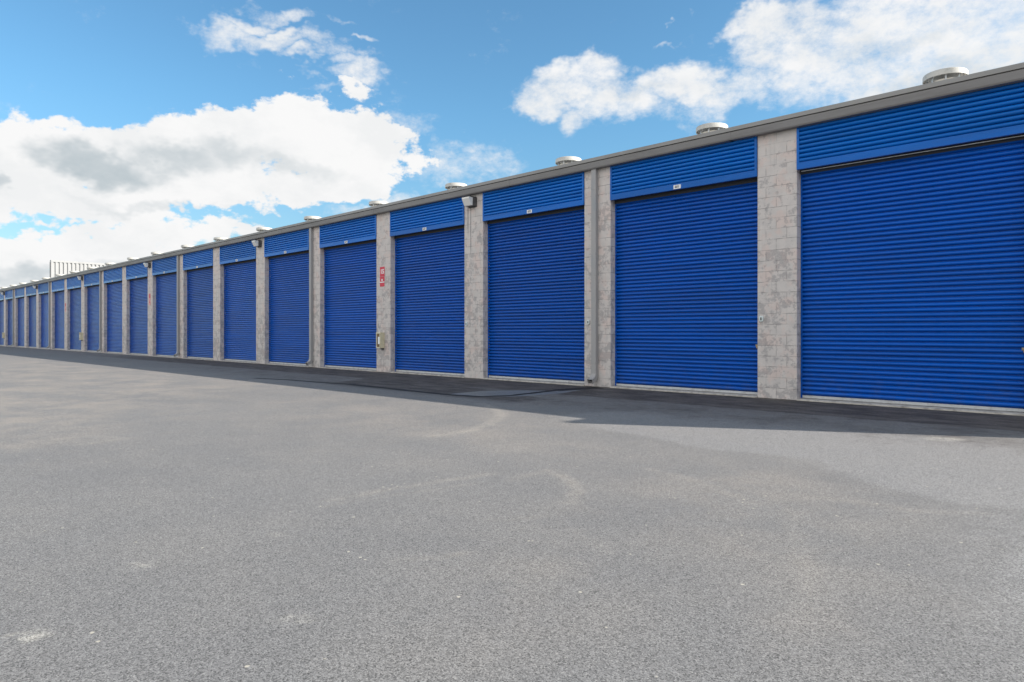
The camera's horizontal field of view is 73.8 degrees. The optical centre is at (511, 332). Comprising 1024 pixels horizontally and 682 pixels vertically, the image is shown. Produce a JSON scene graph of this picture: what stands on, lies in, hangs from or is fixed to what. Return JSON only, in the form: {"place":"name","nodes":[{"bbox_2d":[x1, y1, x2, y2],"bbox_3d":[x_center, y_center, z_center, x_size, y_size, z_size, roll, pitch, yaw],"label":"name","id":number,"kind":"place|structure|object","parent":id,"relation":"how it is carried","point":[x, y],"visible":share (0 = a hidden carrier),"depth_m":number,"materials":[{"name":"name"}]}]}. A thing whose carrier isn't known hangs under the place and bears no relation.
{"place":"outdoors","nodes":[
{"label":"outdoors","id":0,"kind":"place"},
{"bbox_2d":[50,260,105,277],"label":"ribbed wall","id":1,"kind":"structure","parent":0,"point":[60,267],"depth_m":92.35,"materials":[{"name":"white metal"}]},
{"bbox_2d":[0,346,1023,681],"bbox_3d":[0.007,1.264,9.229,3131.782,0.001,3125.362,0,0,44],"label":"asphalt ground","id":2,"kind":"structure","parent":0,"point":[180,520],"depth_m":4.34,"materials":[{"name":"grey asphalt"}]},
{"bbox_2d":[0,62,1023,415],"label":"storage building","id":3,"kind":"structure","parent":0,"point":[864,250],"depth_m":14.64,"materials":[{"name":"blue paint"}]},
{"bbox_2d":[0,301,3,345],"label":"roller door","id":4,"kind":"structure","parent":3,"relation":"in","point":[1,302],"depth_m":64.96,"materials":[{"name":"blue paint"}]},
{"bbox_2d":[8,300,13,345],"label":"roller door","id":5,"kind":"structure","parent":3,"relation":"in","point":[10,306],"depth_m":62.15,"materials":[{"name":"blue paint"}]},
{"bbox_2d":[18,298,23,346],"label":"roller door","id":6,"kind":"structure","parent":3,"relation":"in","point":[21,300],"depth_m":59.25,"materials":[{"name":"blue paint"}]},
{"bbox_2d":[30,296,35,347],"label":"roller door","id":7,"kind":"structure","parent":3,"relation":"in","point":[32,299],"depth_m":56.15,"materials":[{"name":"blue paint"}]},
{"bbox_2d":[41,294,49,348],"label":"roller door","id":8,"kind":"structure","parent":3,"relation":"in","point":[44,301],"depth_m":53.36,"materials":[{"name":"blue paint"}]},
{"bbox_2d":[55,292,63,349],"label":"roller door","id":9,"kind":"structure","parent":3,"relation":"in","point":[59,297],"depth_m":50.25,"materials":[{"name":"blue paint"}]},
{"bbox_2d":[70,289,80,350],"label":"roller door","id":10,"kind":"structure","parent":3,"relation":"in","point":[75,297],"depth_m":47.28,"materials":[{"name":"blue paint"}]},
{"bbox_2d":[79,333,82,340],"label":"extinguisher cabinet","id":11,"kind":"object","parent":3,"relation":"attached to","point":[81,336],"visible":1,"depth_m":45.28,"materials":[{"name":"white plastic"}]},
{"bbox_2d":[87,286,99,351],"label":"roller door","id":12,"kind":"structure","parent":3,"relation":"in","point":[93,297],"depth_m":44.46,"materials":[{"name":"blue paint"}]},
{"bbox_2d":[107,282,121,352],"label":"roller door","id":13,"kind":"structure","parent":3,"relation":"in","point":[114,291],"depth_m":41.35,"materials":[{"name":"blue paint"}]},
{"bbox_2d":[130,278,147,354],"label":"roller door","id":14,"kind":"structure","parent":3,"relation":"in","point":[139,288],"depth_m":38.30,"materials":[{"name":"blue paint"}]},
{"bbox_2d":[143,262,150,267],"bbox_3d":[-19.504,-3.597,36.452,0.334,0.275,0.302,0,0,44],"label":"floodlight","id":15,"kind":"object","parent":3,"relation":"attached to","point":[147,265],"visible":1,"depth_m":36.37,"materials":[{"name":"white metal"}]},
{"bbox_2d":[156,274,177,356],"bbox_3d":[-17.715,-1.144,35.210,3.471,4.744,0.094,0,0,44],"label":"roller door","id":16,"kind":"structure","parent":3,"relation":"in","point":[166,292],"depth_m":35.41,"materials":[{"name":"blue paint"}]},
{"bbox_2d":[187,268,212,358],"bbox_3d":[-14.662,-1.144,32.268,3.471,4.744,0.094,0,0,44],"label":"roller door","id":17,"kind":"structure","parent":3,"relation":"in","point":[200,282],"depth_m":32.42,"materials":[{"name":"blue paint"}]},
{"bbox_2d":[224,261,255,361],"bbox_3d":[-11.609,-1.144,29.325,3.471,4.744,0.094,0,0,44],"label":"roller door","id":18,"kind":"structure","parent":3,"relation":"in","point":[239,279],"depth_m":29.45,"materials":[{"name":"blue paint"}]},
{"bbox_2d":[251,240,261,247],"bbox_3d":[-10.346,-3.597,27.625,0.334,0.275,0.302,0,0,44],"label":"floodlight","id":19,"kind":"object","parent":3,"relation":"attached to","point":[257,243],"visible":1,"depth_m":27.56,"materials":[{"name":"white metal"}]},
{"bbox_2d":[269,253,308,365],"bbox_3d":[-8.557,-1.144,26.383,3.471,4.744,0.094,0,0,44],"label":"roller door","id":20,"kind":"structure","parent":3,"relation":"in","point":[289,283],"depth_m":26.47,"materials":[{"name":"blue paint"}]},
{"bbox_2d":[324,242,376,369],"bbox_3d":[-5.504,-1.144,23.440,3.471,4.744,0.094,0,0,44],"label":"roller door","id":21,"kind":"structure","parent":3,"relation":"in","point":[350,278],"depth_m":23.48,"materials":[{"name":"blue paint"}]},
{"bbox_2d":[376,332,384,349],"bbox_3d":[-4.207,0.269,21.796,0.230,0.550,0.171,0,0,44],"label":"extinguisher cabinet","id":22,"kind":"object","parent":3,"relation":"attached to","point":[380,339],"visible":1,"depth_m":21.73,"materials":[{"name":"white plastic"}]},
{"bbox_2d":[380,267,384,286],"bbox_3d":[-4.157,-1.791,21.862,0.250,0.630,0.008,0,0,44],"label":"wall sign","id":23,"kind":"object","parent":3,"relation":"attached to","point":[382,279],"visible":1,"depth_m":21.85,"materials":[{"name":"red plastic"}]},
{"bbox_2d":[395,228,464,375],"bbox_3d":[-2.451,-1.144,20.498,3.471,4.744,0.094,0,0,44],"label":"roller door","id":24,"kind":"structure","parent":3,"relation":"in","point":[430,269],"depth_m":20.48,"materials":[{"name":"blue paint"}]},
{"bbox_2d":[462,195,476,207],"bbox_3d":[-1.188,-3.597,18.797,0.334,0.275,0.302,0,0,44],"label":"floodlight","id":25,"kind":"object","parent":3,"relation":"attached to","point":[469,201],"visible":1,"depth_m":18.73,"materials":[{"name":"white metal"}]},
{"bbox_2d":[488,209,583,382],"bbox_3d":[0.602,-1.144,17.555,3.471,4.744,0.094,0,0,44],"label":"roller door","id":26,"kind":"structure","parent":3,"relation":"in","point":[536,292],"depth_m":17.51,"materials":[{"name":"blue paint"}]},
{"bbox_2d":[615,182,757,394],"bbox_3d":[3.654,-1.144,14.613,3.471,4.744,0.094,0,0,44],"label":"roller door","id":27,"kind":"structure","parent":3,"relation":"in","point":[686,264],"depth_m":14.51,"materials":[{"name":"blue paint"}]},
{"bbox_2d":[801,139,1023,411],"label":"roller door","id":28,"kind":"structure","parent":3,"relation":"in","point":[912,268],"depth_m":11.53,"materials":[{"name":"blue paint"}]},
{"bbox_2d":[0,0,1023,288],"label":"sky","id":29,"kind":"structure","parent":0,"point":[129,128],"materials":[{"name":"blue"}]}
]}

